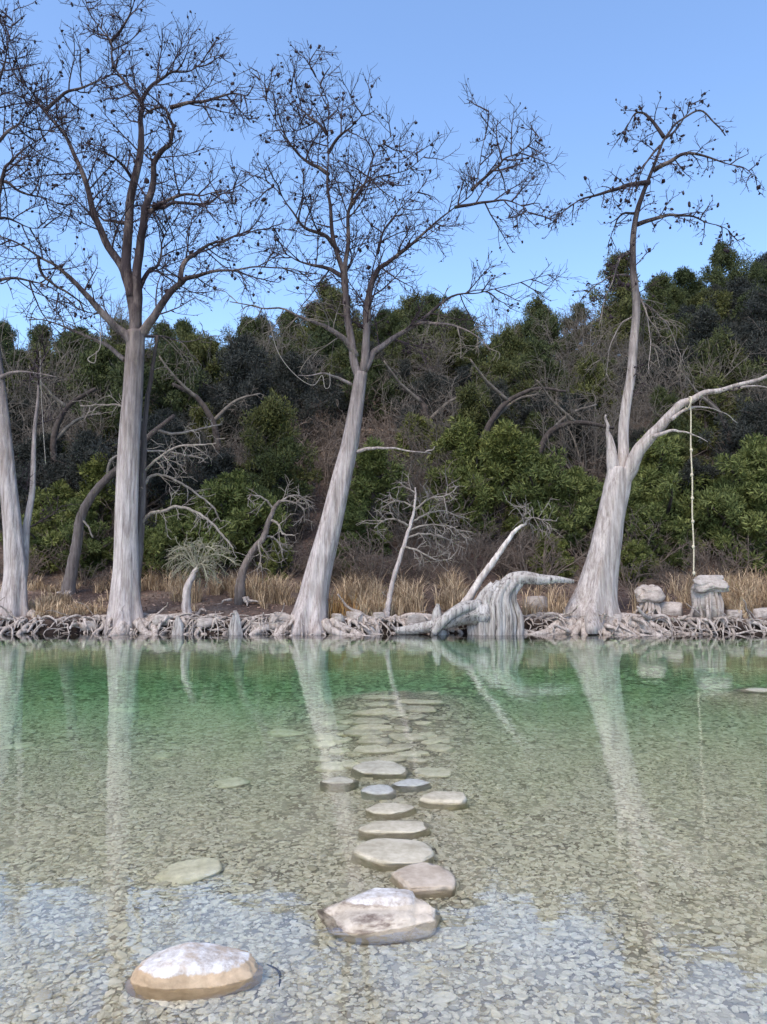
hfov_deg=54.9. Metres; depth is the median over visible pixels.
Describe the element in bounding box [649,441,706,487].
juniper tree
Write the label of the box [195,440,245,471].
bare shrub
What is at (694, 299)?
juniper tree
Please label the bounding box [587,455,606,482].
bare shrub
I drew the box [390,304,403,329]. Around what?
juniper tree
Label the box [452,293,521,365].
bare tree
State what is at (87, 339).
juniper tree
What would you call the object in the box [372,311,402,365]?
juniper tree
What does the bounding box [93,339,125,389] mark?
juniper tree
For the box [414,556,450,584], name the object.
bare shrub
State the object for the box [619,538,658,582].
juniper bush
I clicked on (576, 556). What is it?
bare shrub
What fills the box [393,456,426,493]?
bare shrub
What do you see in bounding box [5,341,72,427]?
juniper tree
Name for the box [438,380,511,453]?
juniper tree
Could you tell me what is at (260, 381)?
evergreen oak
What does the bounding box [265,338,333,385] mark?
juniper tree
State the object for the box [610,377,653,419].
evergreen oak
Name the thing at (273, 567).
juniper bush
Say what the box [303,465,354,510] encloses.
bare shrub
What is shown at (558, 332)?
juniper tree
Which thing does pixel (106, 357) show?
juniper tree
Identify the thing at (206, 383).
evergreen oak
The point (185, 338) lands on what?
juniper tree
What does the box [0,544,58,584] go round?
bare shrub
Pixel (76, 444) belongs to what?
evergreen oak
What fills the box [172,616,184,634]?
cypress knee
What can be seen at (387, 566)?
bare shrub
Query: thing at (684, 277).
juniper tree
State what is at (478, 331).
juniper tree
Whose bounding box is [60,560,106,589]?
bare shrub
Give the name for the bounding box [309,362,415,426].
bare shrub
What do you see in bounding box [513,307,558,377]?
juniper tree
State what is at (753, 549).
bare shrub
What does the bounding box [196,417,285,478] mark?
bare tree
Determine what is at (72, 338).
juniper tree
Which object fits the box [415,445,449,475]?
bare shrub
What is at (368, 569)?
bare shrub
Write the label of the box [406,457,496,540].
juniper bush
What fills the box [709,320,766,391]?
evergreen oak
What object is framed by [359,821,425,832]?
stepping stone
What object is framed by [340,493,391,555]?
juniper bush
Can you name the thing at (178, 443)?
evergreen oak
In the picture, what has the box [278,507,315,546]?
bare shrub
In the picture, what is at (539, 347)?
juniper tree
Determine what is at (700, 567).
bare shrub
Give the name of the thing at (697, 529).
juniper bush
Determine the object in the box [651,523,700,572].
juniper bush
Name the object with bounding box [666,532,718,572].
bare shrub
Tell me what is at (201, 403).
leaning oak
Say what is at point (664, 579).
bare shrub
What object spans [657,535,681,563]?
bare shrub
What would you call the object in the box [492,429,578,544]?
juniper bush
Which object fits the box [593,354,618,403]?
juniper tree
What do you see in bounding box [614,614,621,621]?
bank rock
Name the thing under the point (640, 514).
juniper bush
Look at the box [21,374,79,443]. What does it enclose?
evergreen oak
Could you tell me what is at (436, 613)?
cypress knee
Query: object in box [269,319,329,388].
hanging vine
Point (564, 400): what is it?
evergreen oak
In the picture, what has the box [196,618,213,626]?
bank rock
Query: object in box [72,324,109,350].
juniper tree
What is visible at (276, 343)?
juniper tree
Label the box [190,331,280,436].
evergreen oak
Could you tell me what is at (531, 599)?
bank rock
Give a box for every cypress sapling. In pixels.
[162,530,241,619]
[219,476,316,605]
[356,465,476,633]
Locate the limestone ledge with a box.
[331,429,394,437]
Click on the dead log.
(476, 585)
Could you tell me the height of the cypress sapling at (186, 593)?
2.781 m
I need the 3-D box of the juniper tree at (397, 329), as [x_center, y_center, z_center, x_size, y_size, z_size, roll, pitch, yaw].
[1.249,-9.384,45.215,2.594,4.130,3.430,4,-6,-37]
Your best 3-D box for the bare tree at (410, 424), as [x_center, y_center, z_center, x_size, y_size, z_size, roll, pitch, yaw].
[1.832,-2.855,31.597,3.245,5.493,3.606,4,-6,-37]
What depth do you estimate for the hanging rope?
21.31 m
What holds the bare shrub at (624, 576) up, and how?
on the hillside
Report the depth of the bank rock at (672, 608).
19.95 m
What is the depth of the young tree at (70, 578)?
22.77 m
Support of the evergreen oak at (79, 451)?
on the hillside
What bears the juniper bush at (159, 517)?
on the hillside
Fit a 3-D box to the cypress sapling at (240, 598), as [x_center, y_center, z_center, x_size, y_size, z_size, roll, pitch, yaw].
[-3.296,0.764,20.995,3.024,3.914,1.400,2,-5,-19]
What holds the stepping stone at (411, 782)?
on the riverbed
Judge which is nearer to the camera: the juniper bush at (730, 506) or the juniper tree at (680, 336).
the juniper bush at (730, 506)
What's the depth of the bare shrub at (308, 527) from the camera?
27.71 m
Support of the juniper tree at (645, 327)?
on the hillside
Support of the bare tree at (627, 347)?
on the hillside
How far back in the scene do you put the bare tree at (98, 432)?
32.74 m
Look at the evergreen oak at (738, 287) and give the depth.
46.78 m
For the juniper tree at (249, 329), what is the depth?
48.17 m
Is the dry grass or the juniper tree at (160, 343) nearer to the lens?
the dry grass
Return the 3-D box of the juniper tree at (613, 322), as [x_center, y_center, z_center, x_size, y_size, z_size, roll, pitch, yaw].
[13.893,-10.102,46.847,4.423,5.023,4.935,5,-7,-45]
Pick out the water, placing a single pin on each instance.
(596, 841)
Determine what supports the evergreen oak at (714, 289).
on the hillside
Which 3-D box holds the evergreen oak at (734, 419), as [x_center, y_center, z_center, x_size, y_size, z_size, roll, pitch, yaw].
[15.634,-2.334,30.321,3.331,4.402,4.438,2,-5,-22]
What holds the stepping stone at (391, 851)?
on the riverbed
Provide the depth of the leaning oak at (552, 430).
29.30 m
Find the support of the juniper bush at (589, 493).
on the hillside
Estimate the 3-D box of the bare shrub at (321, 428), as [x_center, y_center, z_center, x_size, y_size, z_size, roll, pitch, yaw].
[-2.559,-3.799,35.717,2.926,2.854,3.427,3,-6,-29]
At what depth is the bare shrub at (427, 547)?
25.61 m
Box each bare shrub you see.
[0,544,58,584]
[0,551,3,575]
[30,517,87,573]
[54,505,113,561]
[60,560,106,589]
[85,516,113,557]
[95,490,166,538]
[95,560,110,588]
[142,554,196,582]
[143,528,197,571]
[187,561,233,587]
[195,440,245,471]
[239,399,338,470]
[242,520,270,565]
[255,497,307,541]
[266,543,305,578]
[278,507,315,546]
[289,390,335,437]
[290,419,324,465]
[290,489,324,530]
[293,412,356,498]
[296,434,326,465]
[297,464,327,514]
[297,540,358,581]
[298,539,345,565]
[302,446,335,483]
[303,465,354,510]
[304,410,341,443]
[306,406,345,451]
[308,425,358,462]
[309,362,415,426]
[312,437,341,480]
[320,445,387,492]
[321,403,384,446]
[327,414,384,460]
[330,550,374,586]
[334,519,420,586]
[338,531,387,573]
[354,437,424,493]
[359,413,450,485]
[360,417,396,446]
[363,396,406,436]
[366,495,441,558]
[369,452,515,552]
[373,413,402,446]
[373,554,399,577]
[375,552,413,588]
[378,535,439,579]
[381,399,446,443]
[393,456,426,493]
[394,512,431,539]
[395,460,441,522]
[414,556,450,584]
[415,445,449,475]
[416,519,490,570]
[421,539,453,559]
[427,515,516,579]
[457,507,517,561]
[470,482,508,532]
[480,518,543,569]
[482,535,530,578]
[497,515,587,597]
[504,523,539,549]
[505,499,536,528]
[518,496,593,548]
[519,519,569,549]
[555,529,624,571]
[567,450,603,481]
[577,526,592,555]
[586,506,691,573]
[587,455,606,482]
[618,554,652,590]
[646,557,690,584]
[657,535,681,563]
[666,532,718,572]
[675,538,755,579]
[686,431,739,483]
[696,526,766,578]
[718,531,766,564]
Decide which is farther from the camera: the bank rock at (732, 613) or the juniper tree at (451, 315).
the juniper tree at (451, 315)
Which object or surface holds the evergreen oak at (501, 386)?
on the hillside
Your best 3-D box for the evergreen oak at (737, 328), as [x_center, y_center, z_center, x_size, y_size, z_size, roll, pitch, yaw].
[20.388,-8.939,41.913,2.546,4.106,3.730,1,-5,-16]
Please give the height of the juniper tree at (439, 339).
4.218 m
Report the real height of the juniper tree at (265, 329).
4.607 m
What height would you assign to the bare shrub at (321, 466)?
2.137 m
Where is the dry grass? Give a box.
[0,559,766,618]
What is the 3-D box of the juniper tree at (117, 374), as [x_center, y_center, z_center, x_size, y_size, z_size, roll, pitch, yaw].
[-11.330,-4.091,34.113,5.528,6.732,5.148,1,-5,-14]
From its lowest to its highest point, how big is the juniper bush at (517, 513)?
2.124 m
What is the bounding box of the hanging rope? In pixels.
[40,361,45,464]
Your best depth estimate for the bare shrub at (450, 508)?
26.18 m
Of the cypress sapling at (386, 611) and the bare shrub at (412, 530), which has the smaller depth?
the cypress sapling at (386, 611)
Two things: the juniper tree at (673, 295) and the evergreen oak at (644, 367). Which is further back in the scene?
the juniper tree at (673, 295)
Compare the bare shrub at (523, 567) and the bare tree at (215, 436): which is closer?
the bare shrub at (523, 567)
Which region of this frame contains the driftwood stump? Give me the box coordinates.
[395,571,573,634]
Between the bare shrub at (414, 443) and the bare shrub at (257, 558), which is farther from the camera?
the bare shrub at (414, 443)
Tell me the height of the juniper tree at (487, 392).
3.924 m
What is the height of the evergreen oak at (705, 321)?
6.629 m
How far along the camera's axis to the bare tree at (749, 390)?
32.41 m
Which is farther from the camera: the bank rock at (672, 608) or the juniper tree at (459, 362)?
the juniper tree at (459, 362)
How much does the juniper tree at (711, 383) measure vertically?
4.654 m
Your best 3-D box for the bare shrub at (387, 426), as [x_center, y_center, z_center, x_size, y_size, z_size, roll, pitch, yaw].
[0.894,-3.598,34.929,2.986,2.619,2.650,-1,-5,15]
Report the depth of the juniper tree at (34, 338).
48.09 m
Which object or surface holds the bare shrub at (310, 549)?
on the hillside
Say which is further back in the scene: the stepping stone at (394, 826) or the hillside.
the hillside
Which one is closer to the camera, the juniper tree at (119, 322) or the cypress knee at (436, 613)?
the cypress knee at (436, 613)
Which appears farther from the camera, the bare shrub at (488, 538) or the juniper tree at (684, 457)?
the juniper tree at (684, 457)
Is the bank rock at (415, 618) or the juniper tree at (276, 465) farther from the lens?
the juniper tree at (276, 465)
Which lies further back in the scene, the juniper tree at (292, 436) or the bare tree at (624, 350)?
the bare tree at (624, 350)
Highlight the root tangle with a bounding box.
[0,594,766,635]
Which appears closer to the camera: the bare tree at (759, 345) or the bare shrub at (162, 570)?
the bare shrub at (162, 570)
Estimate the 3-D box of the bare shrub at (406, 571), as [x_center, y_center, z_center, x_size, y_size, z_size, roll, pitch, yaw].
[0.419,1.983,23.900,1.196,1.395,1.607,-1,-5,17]
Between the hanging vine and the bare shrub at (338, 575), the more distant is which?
the bare shrub at (338, 575)
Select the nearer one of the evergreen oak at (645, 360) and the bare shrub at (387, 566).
the bare shrub at (387, 566)
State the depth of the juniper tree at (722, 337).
35.46 m
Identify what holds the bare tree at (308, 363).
on the hillside
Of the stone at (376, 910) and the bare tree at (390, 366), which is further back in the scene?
the bare tree at (390, 366)
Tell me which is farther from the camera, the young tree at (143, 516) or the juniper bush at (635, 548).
the juniper bush at (635, 548)
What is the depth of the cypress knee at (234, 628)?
18.99 m
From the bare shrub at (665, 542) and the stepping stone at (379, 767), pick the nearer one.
the stepping stone at (379, 767)
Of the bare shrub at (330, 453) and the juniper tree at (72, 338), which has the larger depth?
the juniper tree at (72, 338)
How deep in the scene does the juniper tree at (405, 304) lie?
52.33 m
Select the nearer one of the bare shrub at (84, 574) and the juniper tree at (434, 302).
the bare shrub at (84, 574)
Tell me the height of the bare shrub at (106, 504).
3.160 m
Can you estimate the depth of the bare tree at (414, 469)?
28.04 m
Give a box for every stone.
[130,942,257,988]
[322,777,352,782]
[324,888,435,932]
[352,838,433,864]
[353,760,404,773]
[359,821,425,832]
[361,784,392,793]
[366,803,414,813]
[392,862,455,890]
[393,779,428,785]
[420,791,466,802]
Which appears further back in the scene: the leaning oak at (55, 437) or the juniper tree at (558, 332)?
the juniper tree at (558, 332)
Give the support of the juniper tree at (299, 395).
on the hillside
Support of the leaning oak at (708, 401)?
on the hillside
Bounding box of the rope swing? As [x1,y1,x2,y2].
[685,396,695,575]
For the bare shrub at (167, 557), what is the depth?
24.09 m
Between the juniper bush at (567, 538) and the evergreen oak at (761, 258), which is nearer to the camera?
the juniper bush at (567, 538)
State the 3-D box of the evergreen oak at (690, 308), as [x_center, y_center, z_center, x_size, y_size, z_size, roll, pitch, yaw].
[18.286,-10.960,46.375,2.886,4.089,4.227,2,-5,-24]
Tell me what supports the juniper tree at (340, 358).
on the hillside
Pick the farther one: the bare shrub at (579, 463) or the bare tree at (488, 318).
the bare tree at (488, 318)
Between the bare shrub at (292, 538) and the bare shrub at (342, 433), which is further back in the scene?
the bare shrub at (342, 433)
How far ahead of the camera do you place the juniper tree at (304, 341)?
48.53 m
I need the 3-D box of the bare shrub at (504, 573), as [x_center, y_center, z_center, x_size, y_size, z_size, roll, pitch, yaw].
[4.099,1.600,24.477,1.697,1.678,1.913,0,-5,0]
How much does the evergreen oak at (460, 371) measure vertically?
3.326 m
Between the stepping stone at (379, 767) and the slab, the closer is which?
the stepping stone at (379, 767)
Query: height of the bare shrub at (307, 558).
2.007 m
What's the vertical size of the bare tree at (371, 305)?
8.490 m
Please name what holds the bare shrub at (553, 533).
on the hillside
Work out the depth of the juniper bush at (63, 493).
25.08 m
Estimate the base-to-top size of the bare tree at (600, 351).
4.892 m
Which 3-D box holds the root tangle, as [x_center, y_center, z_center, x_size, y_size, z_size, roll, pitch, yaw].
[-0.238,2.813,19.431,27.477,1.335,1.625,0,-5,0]
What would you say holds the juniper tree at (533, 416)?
on the hillside
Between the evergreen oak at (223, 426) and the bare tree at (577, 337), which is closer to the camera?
the evergreen oak at (223, 426)
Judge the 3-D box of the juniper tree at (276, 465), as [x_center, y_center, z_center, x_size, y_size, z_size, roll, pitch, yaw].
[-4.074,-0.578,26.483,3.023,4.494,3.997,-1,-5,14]
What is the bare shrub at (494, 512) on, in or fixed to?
on the hillside
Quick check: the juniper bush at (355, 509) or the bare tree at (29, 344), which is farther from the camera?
the bare tree at (29, 344)
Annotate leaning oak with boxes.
[22,362,102,480]
[158,349,262,457]
[373,360,462,429]
[463,358,565,437]
[532,378,613,453]
[677,362,752,449]
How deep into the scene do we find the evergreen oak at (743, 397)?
32.54 m
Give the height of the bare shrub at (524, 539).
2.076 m
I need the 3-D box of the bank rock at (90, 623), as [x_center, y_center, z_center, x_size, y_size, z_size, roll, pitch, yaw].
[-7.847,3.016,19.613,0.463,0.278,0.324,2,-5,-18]
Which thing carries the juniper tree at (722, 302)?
on the hillside
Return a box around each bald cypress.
[0,0,97,632]
[0,0,336,635]
[209,40,587,635]
[525,90,766,635]
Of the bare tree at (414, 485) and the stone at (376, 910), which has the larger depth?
the bare tree at (414, 485)
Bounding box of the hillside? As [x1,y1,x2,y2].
[0,357,766,633]
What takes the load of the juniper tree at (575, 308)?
on the hillside
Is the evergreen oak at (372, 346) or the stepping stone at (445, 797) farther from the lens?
the evergreen oak at (372, 346)
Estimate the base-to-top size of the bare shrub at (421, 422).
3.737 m
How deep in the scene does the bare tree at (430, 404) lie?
35.93 m
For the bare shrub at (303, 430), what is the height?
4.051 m
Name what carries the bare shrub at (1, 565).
on the hillside
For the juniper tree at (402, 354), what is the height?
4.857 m
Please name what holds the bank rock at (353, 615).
on the hillside
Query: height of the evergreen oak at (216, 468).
4.375 m
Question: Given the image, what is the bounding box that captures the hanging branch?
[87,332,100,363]
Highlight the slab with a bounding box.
[746,688,766,690]
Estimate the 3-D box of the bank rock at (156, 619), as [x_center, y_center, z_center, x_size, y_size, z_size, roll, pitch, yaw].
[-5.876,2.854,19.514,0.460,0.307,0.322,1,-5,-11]
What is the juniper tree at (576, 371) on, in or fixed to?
on the hillside
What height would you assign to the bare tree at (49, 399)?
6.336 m
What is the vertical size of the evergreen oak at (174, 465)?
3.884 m
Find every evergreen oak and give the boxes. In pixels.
[0,463,51,544]
[7,394,57,444]
[13,432,67,509]
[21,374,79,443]
[26,427,115,530]
[59,438,114,490]
[86,413,217,528]
[115,405,222,455]
[145,445,288,529]
[152,441,196,508]
[165,420,223,466]
[167,389,210,433]
[171,440,235,488]
[176,411,230,446]
[186,368,227,411]
[187,405,247,453]
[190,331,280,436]
[215,367,291,451]
[226,312,277,342]
[236,350,343,444]
[297,353,329,409]
[311,373,367,427]
[357,340,390,391]
[378,358,417,411]
[389,371,461,425]
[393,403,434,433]
[436,364,487,414]
[452,378,522,432]
[502,390,551,437]
[530,390,600,464]
[552,416,616,474]
[598,427,647,473]
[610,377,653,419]
[611,356,656,403]
[635,342,704,396]
[639,344,699,391]
[642,303,766,405]
[642,375,698,417]
[660,456,734,521]
[667,302,698,333]
[696,398,766,477]
[698,401,766,460]
[702,273,766,327]
[708,283,732,302]
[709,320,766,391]
[715,389,766,447]
[719,321,761,345]
[720,284,766,334]
[726,251,766,278]
[739,340,766,412]
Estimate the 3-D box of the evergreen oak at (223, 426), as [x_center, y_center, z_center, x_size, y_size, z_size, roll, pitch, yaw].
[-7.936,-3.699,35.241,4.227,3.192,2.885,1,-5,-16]
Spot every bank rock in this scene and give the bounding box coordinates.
[79,620,95,630]
[152,614,169,625]
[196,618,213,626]
[251,622,265,626]
[268,613,289,622]
[331,613,344,621]
[345,611,362,621]
[372,612,384,618]
[405,613,431,624]
[524,596,547,613]
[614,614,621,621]
[659,602,682,615]
[726,610,741,617]
[753,608,766,618]
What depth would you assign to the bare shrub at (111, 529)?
25.13 m
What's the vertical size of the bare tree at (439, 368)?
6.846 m
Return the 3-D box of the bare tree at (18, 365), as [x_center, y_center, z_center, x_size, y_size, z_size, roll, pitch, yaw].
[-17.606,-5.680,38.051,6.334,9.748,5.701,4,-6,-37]
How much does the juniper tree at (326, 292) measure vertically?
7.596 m
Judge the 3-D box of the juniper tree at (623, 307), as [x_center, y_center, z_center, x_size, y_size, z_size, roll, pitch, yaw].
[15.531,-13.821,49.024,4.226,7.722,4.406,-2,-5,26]
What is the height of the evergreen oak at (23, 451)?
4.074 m
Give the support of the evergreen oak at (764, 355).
on the hillside
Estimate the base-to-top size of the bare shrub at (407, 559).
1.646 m
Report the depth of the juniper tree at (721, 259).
52.19 m
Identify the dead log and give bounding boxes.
[448,492,563,631]
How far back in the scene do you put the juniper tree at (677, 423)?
32.13 m
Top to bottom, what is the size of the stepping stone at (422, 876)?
0.142 m
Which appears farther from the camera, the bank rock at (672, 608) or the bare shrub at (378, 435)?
the bare shrub at (378, 435)
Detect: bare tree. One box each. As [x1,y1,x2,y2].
[0,304,86,436]
[0,445,63,531]
[6,378,92,495]
[7,358,112,454]
[10,360,143,449]
[11,329,54,358]
[82,292,168,368]
[86,424,147,502]
[109,363,158,412]
[157,430,234,489]
[170,411,247,464]
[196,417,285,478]
[210,301,320,347]
[218,289,299,377]
[235,323,342,415]
[338,284,401,340]
[368,363,522,430]
[371,346,415,401]
[385,309,463,400]
[386,446,463,542]
[392,387,459,478]
[401,446,453,493]
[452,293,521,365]
[509,345,581,415]
[520,370,638,478]
[521,306,593,355]
[529,288,626,379]
[554,300,609,354]
[559,352,609,390]
[560,305,598,354]
[572,335,657,413]
[579,385,685,474]
[581,329,667,385]
[591,360,682,436]
[594,336,766,432]
[595,331,675,372]
[606,383,660,438]
[721,348,766,435]
[725,354,766,414]
[741,317,766,403]
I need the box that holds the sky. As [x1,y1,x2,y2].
[0,0,766,352]
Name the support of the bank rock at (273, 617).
on the hillside
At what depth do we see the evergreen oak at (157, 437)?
25.91 m
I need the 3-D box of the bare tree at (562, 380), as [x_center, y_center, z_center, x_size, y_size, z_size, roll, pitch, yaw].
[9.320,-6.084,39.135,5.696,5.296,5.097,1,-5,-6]
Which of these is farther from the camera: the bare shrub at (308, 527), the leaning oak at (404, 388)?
the leaning oak at (404, 388)
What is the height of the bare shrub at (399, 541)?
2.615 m
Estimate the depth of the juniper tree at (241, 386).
38.74 m
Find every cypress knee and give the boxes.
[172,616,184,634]
[227,610,242,634]
[430,603,446,634]
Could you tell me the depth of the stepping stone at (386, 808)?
4.75 m
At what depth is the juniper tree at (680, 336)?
42.26 m
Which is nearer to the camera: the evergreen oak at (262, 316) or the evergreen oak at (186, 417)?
the evergreen oak at (186, 417)
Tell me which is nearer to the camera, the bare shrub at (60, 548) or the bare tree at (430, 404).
the bare shrub at (60, 548)
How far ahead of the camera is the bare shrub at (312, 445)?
33.28 m
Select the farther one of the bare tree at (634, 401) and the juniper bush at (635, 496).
the bare tree at (634, 401)
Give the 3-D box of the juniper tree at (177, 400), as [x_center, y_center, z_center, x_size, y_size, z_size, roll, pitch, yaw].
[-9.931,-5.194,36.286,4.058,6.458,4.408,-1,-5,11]
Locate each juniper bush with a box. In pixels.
[0,478,87,574]
[29,490,113,579]
[59,451,153,556]
[85,533,111,569]
[112,516,197,578]
[148,482,214,548]
[169,468,292,579]
[253,455,301,512]
[256,537,298,581]
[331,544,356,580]
[339,435,425,548]
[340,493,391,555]
[365,529,386,548]
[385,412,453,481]
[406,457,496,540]
[417,414,513,521]
[445,418,543,538]
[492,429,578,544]
[496,489,528,535]
[513,505,546,540]
[525,531,578,577]
[530,465,630,538]
[543,499,590,553]
[593,476,669,577]
[617,428,727,557]
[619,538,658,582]
[620,502,669,560]
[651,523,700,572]
[668,474,759,556]
[691,440,766,576]
[694,525,734,552]
[738,432,766,549]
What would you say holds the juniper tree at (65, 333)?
on the hillside
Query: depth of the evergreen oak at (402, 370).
39.81 m
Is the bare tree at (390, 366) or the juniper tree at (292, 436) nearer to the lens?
the juniper tree at (292, 436)
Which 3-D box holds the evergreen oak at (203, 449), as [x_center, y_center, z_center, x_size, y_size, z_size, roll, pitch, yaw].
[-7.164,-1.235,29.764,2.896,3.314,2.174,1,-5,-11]
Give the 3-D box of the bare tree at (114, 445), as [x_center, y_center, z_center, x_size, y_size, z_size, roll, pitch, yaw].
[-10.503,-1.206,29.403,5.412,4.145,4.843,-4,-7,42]
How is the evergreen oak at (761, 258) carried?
on the hillside
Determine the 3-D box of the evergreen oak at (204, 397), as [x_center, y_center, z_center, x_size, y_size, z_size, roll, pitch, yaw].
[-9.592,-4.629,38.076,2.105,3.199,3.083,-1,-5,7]
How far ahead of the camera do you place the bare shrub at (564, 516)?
26.06 m
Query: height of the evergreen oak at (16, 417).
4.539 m
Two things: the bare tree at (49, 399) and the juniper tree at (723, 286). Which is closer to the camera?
the bare tree at (49, 399)
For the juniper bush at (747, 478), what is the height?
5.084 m
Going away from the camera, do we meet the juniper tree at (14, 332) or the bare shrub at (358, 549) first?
the bare shrub at (358, 549)
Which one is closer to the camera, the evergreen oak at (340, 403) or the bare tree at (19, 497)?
the bare tree at (19, 497)
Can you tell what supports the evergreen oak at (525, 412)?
on the hillside
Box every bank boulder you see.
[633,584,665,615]
[690,575,728,624]
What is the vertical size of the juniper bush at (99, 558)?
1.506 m
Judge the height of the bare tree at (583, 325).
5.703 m
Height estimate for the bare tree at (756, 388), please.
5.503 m
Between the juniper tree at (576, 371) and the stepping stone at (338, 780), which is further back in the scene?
the juniper tree at (576, 371)
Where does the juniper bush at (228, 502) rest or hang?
on the hillside
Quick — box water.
[0,633,766,1023]
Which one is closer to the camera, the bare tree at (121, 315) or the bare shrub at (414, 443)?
the bare shrub at (414, 443)
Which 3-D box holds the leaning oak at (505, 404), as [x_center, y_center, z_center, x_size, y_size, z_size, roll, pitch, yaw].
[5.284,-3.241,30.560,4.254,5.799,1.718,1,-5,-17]
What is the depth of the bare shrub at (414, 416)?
32.58 m
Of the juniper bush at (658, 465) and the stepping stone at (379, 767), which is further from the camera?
the juniper bush at (658, 465)
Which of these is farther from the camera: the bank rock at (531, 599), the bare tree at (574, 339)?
the bare tree at (574, 339)
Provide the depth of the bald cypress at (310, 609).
19.97 m
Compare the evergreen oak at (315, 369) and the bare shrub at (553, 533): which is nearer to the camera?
the bare shrub at (553, 533)
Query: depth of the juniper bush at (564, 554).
24.34 m
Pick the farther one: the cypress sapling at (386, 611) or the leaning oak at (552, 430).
the leaning oak at (552, 430)
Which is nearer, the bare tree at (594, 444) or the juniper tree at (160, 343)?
the bare tree at (594, 444)
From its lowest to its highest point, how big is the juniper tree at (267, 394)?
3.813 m
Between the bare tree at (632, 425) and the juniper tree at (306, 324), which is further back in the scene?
the juniper tree at (306, 324)
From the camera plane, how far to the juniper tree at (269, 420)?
28.11 m
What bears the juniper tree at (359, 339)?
on the hillside
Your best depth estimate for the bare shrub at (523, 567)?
23.28 m
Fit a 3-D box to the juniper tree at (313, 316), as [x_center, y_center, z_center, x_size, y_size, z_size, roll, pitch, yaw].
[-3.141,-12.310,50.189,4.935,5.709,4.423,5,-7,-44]
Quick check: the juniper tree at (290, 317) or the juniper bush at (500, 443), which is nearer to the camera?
the juniper bush at (500, 443)
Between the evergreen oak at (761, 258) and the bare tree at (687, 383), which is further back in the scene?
the evergreen oak at (761, 258)
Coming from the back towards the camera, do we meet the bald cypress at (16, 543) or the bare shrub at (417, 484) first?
the bare shrub at (417, 484)
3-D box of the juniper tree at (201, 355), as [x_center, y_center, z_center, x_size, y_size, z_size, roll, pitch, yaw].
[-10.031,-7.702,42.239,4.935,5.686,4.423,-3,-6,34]
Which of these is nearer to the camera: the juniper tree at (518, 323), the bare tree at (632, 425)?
the bare tree at (632, 425)
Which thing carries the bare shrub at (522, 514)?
on the hillside
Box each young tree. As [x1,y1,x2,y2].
[56,414,223,596]
[72,335,248,596]
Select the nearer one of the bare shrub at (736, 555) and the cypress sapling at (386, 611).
the cypress sapling at (386, 611)
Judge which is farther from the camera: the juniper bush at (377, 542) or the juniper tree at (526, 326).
the juniper tree at (526, 326)
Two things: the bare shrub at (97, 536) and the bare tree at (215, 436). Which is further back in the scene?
the bare tree at (215, 436)
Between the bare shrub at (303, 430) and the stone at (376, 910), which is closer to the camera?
the stone at (376, 910)
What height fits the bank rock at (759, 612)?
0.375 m
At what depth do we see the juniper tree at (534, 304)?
51.14 m
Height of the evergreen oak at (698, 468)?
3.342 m
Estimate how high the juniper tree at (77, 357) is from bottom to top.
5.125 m
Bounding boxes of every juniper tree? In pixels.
[0,318,20,349]
[0,320,23,398]
[3,348,35,420]
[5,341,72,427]
[11,321,55,354]
[29,331,92,369]
[39,339,143,436]
[39,431,68,455]
[53,328,90,426]
[54,350,108,425]
[70,361,155,444]
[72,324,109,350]
[72,332,93,349]
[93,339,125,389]
[104,315,128,340]
[105,316,157,364]
[142,340,209,417]
[146,319,177,370]
[151,316,206,361]
[154,331,229,403]
[155,346,222,394]
[174,329,222,377]
[184,402,225,460]
[210,357,236,398]
[220,313,274,350]
[220,437,313,537]
[222,346,277,412]
[234,388,323,516]
[240,387,283,420]
[240,399,313,469]
[258,320,270,334]
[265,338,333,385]
[266,307,300,342]
[268,341,277,356]
[273,381,310,426]
[292,299,323,344]
[296,276,362,371]
[297,325,321,355]
[306,319,348,385]
[310,298,371,353]
[313,345,353,415]
[326,348,418,427]
[343,328,381,358]
[362,307,392,355]
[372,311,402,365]
[376,301,443,375]
[377,289,427,342]
[382,321,426,387]
[383,323,421,370]
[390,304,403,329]
[415,322,491,388]
[419,326,449,374]
[422,290,448,327]
[431,305,487,376]
[436,307,489,368]
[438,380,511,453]
[465,352,533,421]
[467,314,499,365]
[473,322,536,413]
[477,383,504,424]
[505,318,525,336]
[509,336,579,416]
[510,291,563,343]
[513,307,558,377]
[518,410,574,466]
[539,314,575,364]
[544,383,597,419]
[554,301,591,350]
[554,332,585,385]
[555,312,647,369]
[559,361,589,390]
[562,351,622,460]
[585,248,645,340]
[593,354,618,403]
[630,294,685,357]
[631,271,676,338]
[639,302,665,344]
[642,385,714,456]
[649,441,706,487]
[659,284,688,337]
[661,302,720,351]
[662,282,689,315]
[663,265,719,301]
[664,322,694,384]
[667,369,753,458]
[671,325,766,427]
[676,439,701,463]
[685,288,717,307]
[692,240,760,296]
[697,289,735,329]
[717,284,765,329]
[722,268,749,303]
[729,260,766,303]
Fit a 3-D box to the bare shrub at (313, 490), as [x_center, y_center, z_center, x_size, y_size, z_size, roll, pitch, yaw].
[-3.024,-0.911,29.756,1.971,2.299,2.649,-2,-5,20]
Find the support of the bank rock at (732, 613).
on the hillside
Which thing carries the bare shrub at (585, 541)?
on the hillside
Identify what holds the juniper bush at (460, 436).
on the hillside
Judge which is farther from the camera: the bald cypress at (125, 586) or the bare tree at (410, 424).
the bare tree at (410, 424)
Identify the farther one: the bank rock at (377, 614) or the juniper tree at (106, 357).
the juniper tree at (106, 357)
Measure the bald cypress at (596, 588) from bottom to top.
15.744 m

